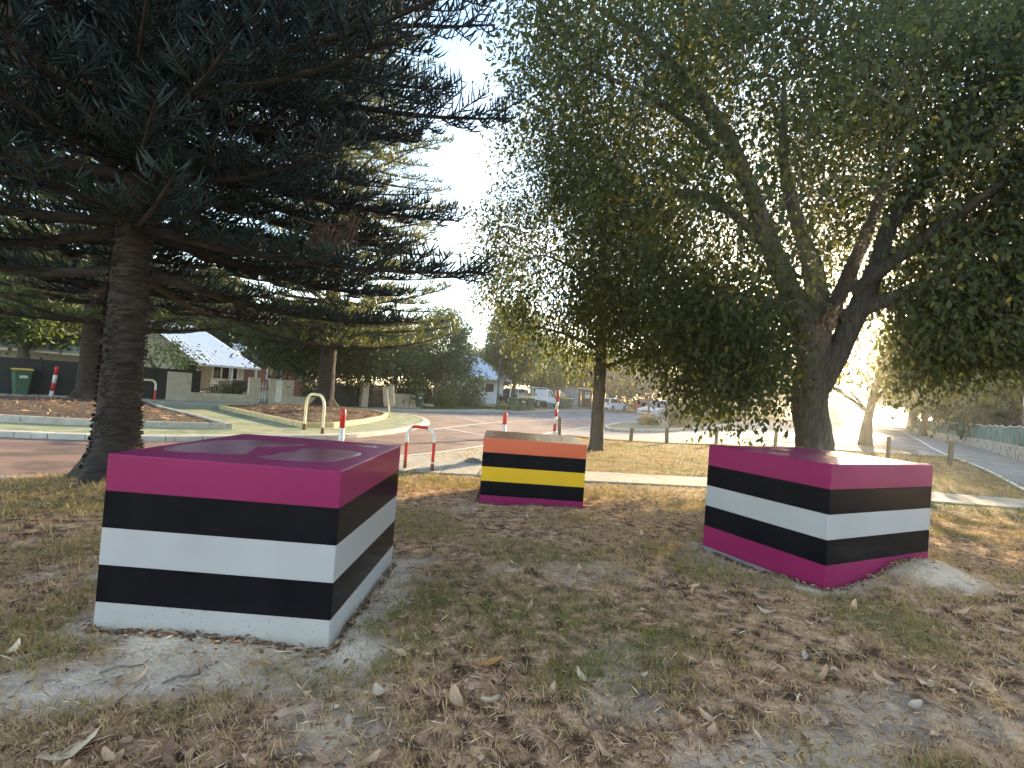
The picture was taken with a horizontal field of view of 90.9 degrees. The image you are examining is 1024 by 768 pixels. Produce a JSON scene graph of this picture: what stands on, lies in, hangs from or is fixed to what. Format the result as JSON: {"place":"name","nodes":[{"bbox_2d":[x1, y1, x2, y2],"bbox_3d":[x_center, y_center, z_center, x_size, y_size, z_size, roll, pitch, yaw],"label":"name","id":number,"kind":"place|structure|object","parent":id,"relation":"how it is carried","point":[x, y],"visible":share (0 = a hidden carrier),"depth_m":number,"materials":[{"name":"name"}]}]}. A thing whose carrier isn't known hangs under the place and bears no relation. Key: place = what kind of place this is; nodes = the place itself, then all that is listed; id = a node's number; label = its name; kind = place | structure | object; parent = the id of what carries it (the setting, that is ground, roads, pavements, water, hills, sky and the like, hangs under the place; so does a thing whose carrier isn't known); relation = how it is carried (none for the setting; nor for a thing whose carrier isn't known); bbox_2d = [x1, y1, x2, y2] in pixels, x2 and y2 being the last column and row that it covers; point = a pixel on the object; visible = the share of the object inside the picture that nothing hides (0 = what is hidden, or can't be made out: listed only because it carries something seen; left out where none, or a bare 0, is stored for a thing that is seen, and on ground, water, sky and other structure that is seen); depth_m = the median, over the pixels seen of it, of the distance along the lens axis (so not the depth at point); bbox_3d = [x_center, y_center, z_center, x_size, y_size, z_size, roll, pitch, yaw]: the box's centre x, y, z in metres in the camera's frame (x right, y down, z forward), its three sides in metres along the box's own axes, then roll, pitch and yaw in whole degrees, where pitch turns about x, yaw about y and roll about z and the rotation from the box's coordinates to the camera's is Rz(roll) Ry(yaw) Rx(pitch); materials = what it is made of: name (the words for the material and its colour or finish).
{"place":"outdoors","nodes":[
{"label":"outdoors","id":0,"kind":"place"},
{"bbox_2d":[0,387,421,408],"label":"front gardens","id":1,"kind":"object","parent":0,"point":[262,401],"visible":0.05,"depth_m":31.92,"materials":[{"name":"plant"}]},
{"bbox_2d":[9,368,33,394],"bbox_3d":[-20.358,-0.103,20.887,0.810,1.094,0.639,3,-1,38],"label":"wheelie bin","id":2,"kind":"object","parent":1,"relation":"on","point":[21,378],"visible":0.99,"depth_m":20.68,"materials":[{"name":"green plastic"}]},
{"bbox_2d":[0,229,88,358],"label":"street tree","id":3,"kind":"object","parent":1,"relation":"on","point":[28,332],"visible":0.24,"depth_m":27.34,"materials":[{"name":"green plant"}]},
{"bbox_2d":[49,366,58,395],"bbox_3d":[-19.582,-0.045,21.528,0.150,1.430,0.146,11,-1,0],"label":"bollard","id":4,"kind":"object","parent":1,"relation":"on","point":[54,380],"visible":0.94,"depth_m":21.48,"materials":[{"name":"white paint"}]},
{"bbox_2d":[0,357,201,398],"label":"panel fence","id":5,"kind":"object","parent":1,"relation":"on","point":[41,379],"visible":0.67,"depth_m":21.99,"materials":[{"name":"metal"}]},
{"bbox_2d":[0,323,263,394],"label":"cottage","id":6,"kind":"structure","parent":1,"relation":"on","point":[223,365],"depth_m":36.12,"materials":[{"name":"white metal"}]},
{"bbox_2d":[211,366,238,380],"bbox_3d":[-21.375,-0.762,37.583,1.850,1.050,0.160,5,-1,-44],"label":"window","id":7,"kind":"structure","parent":6,"relation":"in","point":[217,372],"depth_m":37.50,"materials":[{"name":"white glass"}]},
{"bbox_2d":[144,334,213,369],"bbox_3d":[-18.982,-0.917,26.791,5.608,3.914,5.130,4,-1,27],"label":"street tree","id":8,"kind":"object","parent":1,"relation":"on","point":[173,354],"visible":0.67,"depth_m":27.21,"materials":[{"name":"green plant"}]},
{"bbox_2d":[147,260,256,352],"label":"street tree","id":9,"kind":"object","parent":1,"relation":"on","point":[223,337],"visible":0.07,"depth_m":45.85,"materials":[{"name":"green plant"}]},
{"bbox_2d":[202,377,247,394],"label":"shrub","id":10,"kind":"object","parent":1,"relation":"on","point":[235,389],"visible":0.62,"depth_m":28.91,"materials":[{"name":"green plant"}]},
{"bbox_2d":[240,348,304,391],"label":"brick house","id":11,"kind":"structure","parent":1,"relation":"on","point":[265,377],"depth_m":45.22,"materials":[{"name":"brown brick"}]},
{"bbox_2d":[267,379,315,404],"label":"letterbox wall","id":12,"kind":"structure","parent":1,"relation":"on","point":[280,391],"depth_m":28.27,"materials":[{"name":"stone"}]},
{"bbox_2d":[295,367,344,396],"bbox_3d":[-12.650,0.407,33.239,4.427,3.305,2.878,5,-1,-33],"label":"shrub","id":13,"kind":"object","parent":1,"relation":"on","point":[305,392],"visible":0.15,"depth_m":32.43,"materials":[{"name":"green plant"}]},
{"bbox_2d":[215,291,431,390],"bbox_3d":[-11.402,-2.076,31.759,12.385,7.593,11.784,5,-1,-23],"label":"street tree","id":14,"kind":"object","parent":1,"relation":"on","point":[284,356],"visible":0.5,"depth_m":29.52,"materials":[{"name":"green plant"}]},
{"bbox_2d":[334,385,359,405],"bbox_3d":[-10.699,0.699,31.379,2.780,1.200,0.040,5,-1,-44],"label":"black fence","id":15,"kind":"object","parent":1,"relation":"on","point":[341,393],"visible":0.61,"depth_m":31.60,"materials":[{"name":"metal"}]},
{"bbox_2d":[341,361,378,405],"bbox_3d":[-10.097,0.215,33.350,2.878,4.666,4.427,4,-1,-6],"label":"shrub","id":16,"kind":"object","parent":1,"relation":"on","point":[356,385],"visible":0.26,"depth_m":32.34,"materials":[{"name":"green plant"}]},
{"bbox_2d":[359,381,369,406],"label":"limestone pier","id":17,"kind":"structure","parent":1,"relation":"on","point":[363,400],"depth_m":32.12,"materials":[{"name":"stone"}]},
{"bbox_2d":[368,385,385,406],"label":"driveway gate","id":18,"kind":"structure","parent":1,"relation":"on","point":[378,397],"depth_m":33.18,"materials":[{"name":"brown wood"}]},
{"bbox_2d":[377,348,425,408],"bbox_3d":[-8.002,0.117,35.908,3.118,5.638,5.976,5,-1,-41],"label":"shrub","id":19,"kind":"object","parent":1,"relation":"on","point":[408,382],"visible":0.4,"depth_m":35.09,"materials":[{"name":"green plant"}]},
{"bbox_2d":[393,393,422,407],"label":"limestone wall","id":20,"kind":"structure","parent":1,"relation":"on","point":[399,403],"depth_m":34.39,"materials":[{"name":"stone"}]},
{"bbox_2d":[51,396,509,410],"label":"footpath","id":21,"kind":"structure","parent":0,"point":[348,407],"depth_m":31.71,"materials":[{"name":"concrete"}]},
{"bbox_2d":[411,403,534,409],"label":"lawn","id":22,"kind":"structure","parent":0,"point":[472,407],"depth_m":40.65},
{"bbox_2d":[398,369,457,403],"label":"shrub","id":23,"kind":"object","parent":22,"relation":"on","point":[428,389],"visible":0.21,"depth_m":42.09,"materials":[{"name":"green plant"}]},
{"bbox_2d":[398,302,482,405],"bbox_3d":[-5.796,-2.207,39.273,6.777,8.785,6.626,5,-1,-19],"label":"street tree","id":24,"kind":"object","parent":22,"relation":"on","point":[447,361],"visible":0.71,"depth_m":38.02,"materials":[{"name":"green plant"}]},
{"bbox_2d":[427,385,461,408],"bbox_3d":[-5.212,1.253,38.924,2.877,2.333,2.638,5,-1,-43],"label":"shrub","id":25,"kind":"object","parent":22,"relation":"on","point":[452,398],"visible":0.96,"depth_m":38.56,"materials":[{"name":"green plant"}]},
{"bbox_2d":[442,361,490,405],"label":"shrub","id":26,"kind":"object","parent":22,"relation":"on","point":[469,387],"visible":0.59,"depth_m":44.64,"materials":[{"name":"green plant"}]},
{"bbox_2d":[453,394,487,406],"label":"shrub","id":27,"kind":"object","parent":22,"relation":"on","point":[468,401],"visible":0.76,"depth_m":41.55,"materials":[{"name":"green plant"}]},
{"bbox_2d":[495,336,503,409],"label":"lamp post","id":28,"kind":"object","parent":22,"relation":"on","point":[496,408],"visible":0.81,"depth_m":41.56,"materials":[{"name":"metal"}]},
{"bbox_2d":[478,298,550,396],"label":"street tree","id":29,"kind":"object","parent":22,"relation":"on","point":[493,348],"visible":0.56,"depth_m":43.03,"materials":[{"name":"green plant"}]},
{"bbox_2d":[416,435,563,460],"bbox_3d":[0.556,1.977,15.861,2.722,0.001,11.897,4,-1,27],"label":"crossing apron","id":30,"kind":"object","parent":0,"point":[447,455],"visible":0.21,"depth_m":12.59,"materials":[{"name":"concrete"}]},
{"bbox_2d":[0,0,1022,423],"label":"sky","id":31,"kind":"structure","parent":0,"point":[456,162],"materials":[{"name":"white"}]},
{"bbox_2d":[0,381,1023,767],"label":"ground","id":32,"kind":"structure","parent":0,"point":[64,683],"depth_m":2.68,"materials":[{"name":"plant"}]},
{"bbox_2d":[36,719,105,760],"bbox_3d":[-1.633,1.332,1.872,0.208,0.058,0.104,-15,1,-30],"label":"fallen leaf","id":33,"kind":"object","parent":32,"relation":"on","point":[72,751],"visible":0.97,"depth_m":1.86,"materials":[{"name":"plant"}]},
{"bbox_2d":[101,746,114,760],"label":"fallen leaf","id":34,"kind":"object","parent":32,"relation":"on","point":[108,756],"visible":1,"depth_m":1.85,"materials":[{"name":"plant"}]},
{"bbox_2d":[99,664,142,673],"bbox_3d":[-1.856,1.350,2.396,0.172,0.024,0.029,5,-1,-25],"label":"stick","id":35,"kind":"object","parent":32,"relation":"on","point":[116,667],"visible":0.9,"depth_m":2.39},
{"bbox_2d":[162,733,173,767],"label":"fallen leaf","id":36,"kind":"object","parent":32,"relation":"on","point":[168,747],"visible":0.75,"depth_m":1.90,"materials":[{"name":"plant"}]},
{"bbox_2d":[163,753,175,767],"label":"fallen leaf","id":37,"kind":"object","parent":32,"relation":"on","point":[167,758],"visible":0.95,"depth_m":1.84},
{"bbox_2d":[162,673,199,684],"bbox_3d":[-1.558,1.383,2.376,0.152,0.024,0.029,5,-1,-30],"label":"stick","id":38,"kind":"object","parent":32,"relation":"on","point":[175,677],"visible":1,"depth_m":2.37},
{"bbox_2d":[165,371,260,402],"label":"garden wall","id":39,"kind":"structure","parent":32,"relation":"on","point":[178,386],"depth_m":25.39,"materials":[{"name":"paint"}]},
{"bbox_2d":[94,434,400,651],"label":"striped block","id":40,"kind":"structure","parent":32,"relation":"on","point":[288,541],"depth_m":2.72,"materials":[{"name":"paint"}]},
{"bbox_2d":[0,0,527,483],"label":"norfolk pine","id":41,"kind":"object","parent":32,"relation":"on","point":[154,92],"visible":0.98,"depth_m":6.40,"materials":[{"name":"green plant"}]},
{"bbox_2d":[313,745,328,763],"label":"fallen leaf","id":42,"kind":"object","parent":32,"relation":"on","point":[321,757],"visible":1,"depth_m":1.91,"materials":[{"name":"plant"}]},
{"bbox_2d":[357,749,379,764],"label":"fallen leaf","id":43,"kind":"object","parent":32,"relation":"on","point":[374,756],"visible":1,"depth_m":1.90,"materials":[{"name":"plant"}]},
{"bbox_2d":[372,682,386,694],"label":"fallen leaf","id":44,"kind":"object","parent":32,"relation":"on","point":[378,689],"visible":1,"depth_m":2.34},
{"bbox_2d":[449,684,462,706],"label":"fallen leaf","id":45,"kind":"object","parent":32,"relation":"on","point":[454,689],"visible":0.98,"depth_m":2.30,"materials":[{"name":"plant"}]},
{"bbox_2d":[475,655,503,665],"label":"fallen leaf","id":46,"kind":"object","parent":32,"relation":"on","point":[491,661],"visible":1,"depth_m":2.62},
{"bbox_2d":[481,694,499,703],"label":"fallen leaf","id":47,"kind":"object","parent":32,"relation":"on","point":[490,700],"visible":0.97,"depth_m":2.30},
{"bbox_2d":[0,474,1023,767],"bbox_3d":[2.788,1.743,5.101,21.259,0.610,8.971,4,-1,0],"label":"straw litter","id":48,"kind":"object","parent":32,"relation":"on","point":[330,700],"visible":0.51,"depth_m":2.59,"materials":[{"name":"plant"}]},
{"bbox_2d":[0,435,1023,537],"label":"verge grass","id":49,"kind":"structure","parent":32,"relation":"on","point":[590,451],"depth_m":12.43,"materials":[{"name":"plant"}]},
{"bbox_2d":[479,430,586,508],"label":"striped block","id":50,"kind":"structure","parent":32,"relation":"on","point":[519,468],"depth_m":7.07,"materials":[{"name":"multicoloured paint"}]},
{"bbox_2d":[553,390,559,434],"bbox_3d":[1.887,1.298,21.582,0.124,2.100,0.121,6,-1,0],"label":"bollard","id":51,"kind":"object","parent":32,"relation":"on","point":[556,412],"visible":0.89,"depth_m":21.53,"materials":[{"name":"white paint"}]},
{"bbox_2d":[449,111,730,450],"bbox_3d":[2.489,-2.997,16.519,9.550,10.868,8.269,4,-1,0],"label":"verge tree","id":52,"kind":"object","parent":32,"relation":"on","point":[524,299],"visible":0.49,"depth_m":15.61,"materials":[{"name":"green plant"}]},
{"bbox_2d":[604,398,627,410],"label":"parked car","id":53,"kind":"object","parent":32,"relation":"on","point":[612,404],"visible":0.73,"depth_m":56.39,"materials":[{"name":"white paint"}]},
{"bbox_2d":[465,0,1023,450],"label":"shade tree","id":54,"kind":"object","parent":32,"relation":"on","point":[955,312],"visible":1,"depth_m":10.46,"materials":[{"name":"green plant"}]},
{"bbox_2d":[703,445,932,590],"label":"striped block","id":55,"kind":"structure","parent":32,"relation":"on","point":[826,519],"depth_m":4.35,"materials":[{"name":"paint"}]},
{"bbox_2d":[867,364,949,421],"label":"street tree","id":56,"kind":"object","parent":32,"relation":"on","point":[916,409],"depth_m":56.72,"materials":[{"name":"green plant"}]},
{"bbox_2d":[862,330,960,435],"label":"street tree","id":57,"kind":"object","parent":32,"relation":"on","point":[923,429],"visible":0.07,"depth_m":49.71,"materials":[{"name":"green plant"}]},
{"bbox_2d":[908,699,922,708],"bbox_3d":[1.910,1.520,2.395,0.108,0.030,0.036,5,-1,-19],"label":"stone","id":58,"kind":"object","parent":32,"relation":"on","point":[917,703],"visible":0.98,"depth_m":2.40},
{"bbox_2d":[901,406,993,431],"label":"shrub","id":59,"kind":"object","parent":32,"relation":"on","point":[916,415],"visible":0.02,"depth_m":59.89,"materials":[{"name":"green plant"}]},
{"bbox_2d":[947,441,953,464],"bbox_3d":[15.559,2.555,17.881,0.151,1.048,0.159,5,-1,0],"label":"timber bollard","id":60,"kind":"object","parent":32,"relation":"on","point":[950,452],"visible":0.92,"depth_m":17.82,"materials":[{"name":"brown wood"}]},
{"bbox_2d":[916,384,1016,435],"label":"shrub","id":61,"kind":"object","parent":32,"relation":"on","point":[943,415],"visible":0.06,"depth_m":46.85,"materials":[{"name":"green plant"}]},
{"bbox_2d":[913,428,1023,461],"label":"retaining wall","id":62,"kind":"structure","parent":32,"relation":"on","point":[1016,452],"depth_m":29.37,"materials":[{"name":"stone"}]},
{"bbox_2d":[917,420,1023,446],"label":"fence","id":63,"kind":"object","parent":32,"relation":"on","point":[1009,434],"visible":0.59,"depth_m":31.93,"materials":[{"name":"green metal"}]},
{"bbox_2d":[933,382,1016,424],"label":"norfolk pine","id":64,"kind":"object","parent":32,"relation":"on","point":[959,409],"visible":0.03,"depth_m":44.95,"materials":[{"name":"green plant"}]},
{"bbox_2d":[930,378,1021,442],"bbox_3d":[36.884,1.729,37.396,9.960,10.692,8.395,4,-1,-4],"label":"shrub","id":65,"kind":"object","parent":32,"relation":"on","point":[978,414],"visible":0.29,"depth_m":37.76,"materials":[{"name":"green plant"}]},
{"bbox_2d":[940,369,1021,420],"bbox_3d":[36.171,-0.725,33.191,11.553,11.622,12.143,5,-1,-28],"label":"street tree","id":66,"kind":"object","parent":32,"relation":"on","point":[983,402],"visible":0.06,"depth_m":35.26,"materials":[{"name":"green plant"}]},
{"bbox_2d":[974,359,1023,423],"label":"street tree","id":67,"kind":"object","parent":32,"relation":"on","point":[1006,393],"visible":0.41,"depth_m":28.75,"materials":[{"name":"green plant"}]},
{"bbox_2d":[993,401,1021,426],"bbox_3d":[33.709,-1.985,30.661,6.196,12.960,6.369,5,-1,-29],"label":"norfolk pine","id":68,"kind":"object","parent":32,"relation":"on","point":[1014,420],"visible":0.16,"depth_m":31.48,"materials":[{"name":"green plant"}]},
{"bbox_2d":[0,401,1023,489],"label":"road","id":69,"kind":"structure","parent":0,"point":[458,430],"depth_m":23.27,"materials":[{"name":"asphalt"}]},
{"bbox_2d":[0,394,428,441],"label":"traffic island","id":70,"kind":"structure","parent":69,"relation":"on","point":[224,422],"depth_m":14.53,"materials":[{"name":"concrete"}]},
{"bbox_2d":[0,0,299,399],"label":"norfolk pine","id":71,"kind":"object","parent":70,"relation":"on","point":[89,316],"visible":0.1,"depth_m":17.46,"materials":[{"name":"green plant"}]},
{"bbox_2d":[0,394,382,421],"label":"bark litter","id":72,"kind":"object","parent":70,"relation":"on","point":[249,407],"visible":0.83,"depth_m":17.46,"materials":[{"name":"wood"}]},
{"bbox_2d":[301,393,325,433],"bbox_3d":[-5.782,0.902,14.728,1.302,1.271,0.152,3,-1,43],"label":"hoop rail","id":73,"kind":"object","parent":70,"relation":"on","point":[323,412],"visible":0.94,"depth_m":14.63,"materials":[{"name":"metal"}]},
{"bbox_2d":[189,0,467,406],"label":"norfolk pine","id":74,"kind":"object","parent":70,"relation":"on","point":[329,344],"visible":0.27,"depth_m":24.41,"materials":[{"name":"green plant"}]},
{"bbox_2d":[382,386,394,417],"bbox_3d":[-5.733,0.884,23.412,0.600,1.550,0.093,-6,-3,20],"label":"traffic sign","id":75,"kind":"object","parent":70,"relation":"on","point":[388,397],"visible":0.9,"depth_m":23.42,"materials":[{"name":"metal"}]},
{"bbox_2d":[338,409,345,440],"bbox_3d":[-4.298,1.181,12.725,0.136,1.100,0.133,4,-1,0],"label":"bollard","id":76,"kind":"object","parent":69,"relation":"on","point":[342,424],"visible":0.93,"depth_m":12.67,"materials":[{"name":"white paint"}]},
{"bbox_2d":[517,386,559,407],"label":"utility truck","id":77,"kind":"object","parent":69,"relation":"on","point":[543,397],"visible":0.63,"depth_m":50.19,"materials":[{"name":"white paint"}]},
{"bbox_2d":[637,400,682,419],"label":"parked car","id":78,"kind":"object","parent":69,"relation":"on","point":[658,412],"visible":0.54,"depth_m":41.66,"materials":[{"name":"silver metal"}]},
{"bbox_2d":[604,419,754,431],"bbox_3d":[17.609,3.504,44.560,5.305,0.711,42.680,3,-1,35],"label":"median strip","id":79,"kind":"object","parent":69,"relation":"on","point":[625,426],"visible":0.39,"depth_m":31.03,"materials":[{"name":"concrete"}]},
{"bbox_2d":[637,415,661,424],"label":"shrub","id":80,"kind":"object","parent":79,"relation":"on","point":[649,422],"visible":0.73,"depth_m":32.78,"materials":[{"name":"green plant"}]},
{"bbox_2d":[661,394,694,425],"bbox_3d":[11.385,2.078,33.939,2.435,3.110,2.638,5,-1,-40],"label":"shrub","id":81,"kind":"object","parent":79,"relation":"on","point":[683,422],"visible":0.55,"depth_m":33.78,"materials":[{"name":"green plant"}]},
{"bbox_2d":[680,395,735,423],"bbox_3d":[15.436,2.127,39.924,4.797,3.888,4.427,4,-1,20],"label":"shrub","id":82,"kind":"object","parent":79,"relation":"on","point":[706,415],"visible":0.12,"depth_m":39.34,"materials":[{"name":"green plant"}]},
{"bbox_2d":[498,401,904,428],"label":"verge","id":83,"kind":"structure","parent":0,"point":[787,420],"depth_m":63.21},
{"bbox_2d":[433,355,511,402],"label":"house","id":84,"kind":"structure","parent":83,"relation":"on","point":[492,385],"depth_m":54.02,"materials":[{"name":"white metal"}]},
{"bbox_2d":[474,391,496,403],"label":"white fence","id":85,"kind":"object","parent":83,"relation":"on","point":[491,397],"visible":0.26,"depth_m":50.40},
{"bbox_2d":[471,343,521,389],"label":"street tree","id":86,"kind":"object","parent":83,"relation":"on","point":[505,383],"visible":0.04,"depth_m":70.50,"materials":[{"name":"green plant"}]},
{"bbox_2d":[498,388,527,402],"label":"parked car","id":87,"kind":"object","parent":83,"relation":"on","point":[505,395],"visible":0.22,"depth_m":55.21,"materials":[{"name":"paint"}]},
{"bbox_2d":[508,333,589,392],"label":"street tree","id":88,"kind":"object","parent":83,"relation":"on","point":[543,376],"visible":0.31,"depth_m":57.86,"materials":[{"name":"green plant"}]},
{"bbox_2d":[530,383,578,406],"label":"grey shed","id":89,"kind":"structure","parent":83,"relation":"on","point":[571,391],"depth_m":61.16,"materials":[{"name":"metal"}]},
{"bbox_2d":[524,357,612,391],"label":"street tree","id":90,"kind":"object","parent":83,"relation":"on","point":[581,385],"visible":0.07,"depth_m":68.95,"materials":[{"name":"green plant"}]},
{"bbox_2d":[574,387,607,406],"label":"carport","id":91,"kind":"object","parent":83,"relation":"on","point":[585,398],"visible":0.32,"depth_m":63.03,"materials":[{"name":"grey paint"}]},
{"bbox_2d":[578,344,658,400],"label":"street tree","id":92,"kind":"object","parent":83,"relation":"on","point":[613,385],"visible":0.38,"depth_m":61.77,"materials":[{"name":"green plant"}]},
{"bbox_2d":[610,383,658,409],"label":"shrub","id":93,"kind":"object","parent":83,"relation":"on","point":[631,403],"visible":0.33,"depth_m":67.72,"materials":[{"name":"green plant"}]},
{"bbox_2d":[651,377,695,401],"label":"shrub","id":94,"kind":"object","parent":83,"relation":"on","point":[666,398],"visible":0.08,"depth_m":65.36,"materials":[{"name":"green plant"}]},
{"bbox_2d":[743,395,790,420],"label":"shrub","id":95,"kind":"object","parent":83,"relation":"on","point":[770,416],"visible":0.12,"depth_m":68.02,"materials":[{"name":"green plant"}]},
{"bbox_2d":[759,394,791,419],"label":"shrub","id":96,"kind":"object","parent":83,"relation":"on","point":[787,412],"visible":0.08,"depth_m":87.81,"materials":[{"name":"plant"}]},
{"bbox_2d":[792,355,855,400],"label":"street tree","id":97,"kind":"object","parent":83,"relation":"on","point":[843,385],"visible":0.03,"depth_m":88.52,"materials":[{"name":"green plant"}]},
{"bbox_2d":[828,387,865,423],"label":"shrub","id":98,"kind":"object","parent":83,"relation":"on","point":[840,411],"visible":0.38,"depth_m":94.61,"materials":[{"name":"green plant"}]},
{"bbox_2d":[849,366,917,429],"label":"street tree","id":99,"kind":"object","parent":83,"relation":"on","point":[913,423],"visible":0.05,"depth_m":83.82,"materials":[{"name":"green plant"}]},
{"bbox_2d":[399,454,1023,508],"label":"footpath","id":100,"kind":"structure","parent":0,"point":[422,464],"depth_m":10.82,"materials":[{"name":"concrete"}]},
{"bbox_2d":[403,425,435,470],"bbox_3d":[-1.823,1.341,9.945,0.692,1.041,0.122,4,-1,11],"label":"hoop rail","id":101,"kind":"object","parent":100,"relation":"on","point":[433,444],"visible":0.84,"depth_m":9.93,"materials":[{"name":"metal"}]},
{"bbox_2d":[740,438,918,451],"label":"gravel verge","id":102,"kind":"structure","parent":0,"point":[854,444],"depth_m":25.21,"materials":[{"name":"gravel"}]},
{"bbox_2d":[772,296,941,445],"bbox_3d":[18.270,-0.364,25.750,9.060,8.239,8.646,5,-1,-25],"label":"street tree","id":103,"kind":"object","parent":102,"relation":"on","point":[865,437],"visible":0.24,"depth_m":25.47,"materials":[{"name":"green plant"}]},
{"bbox_2d":[896,429,1023,485],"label":"footpath","id":104,"kind":"structure","parent":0,"point":[1012,469],"depth_m":22.58,"materials":[{"name":"concrete"}]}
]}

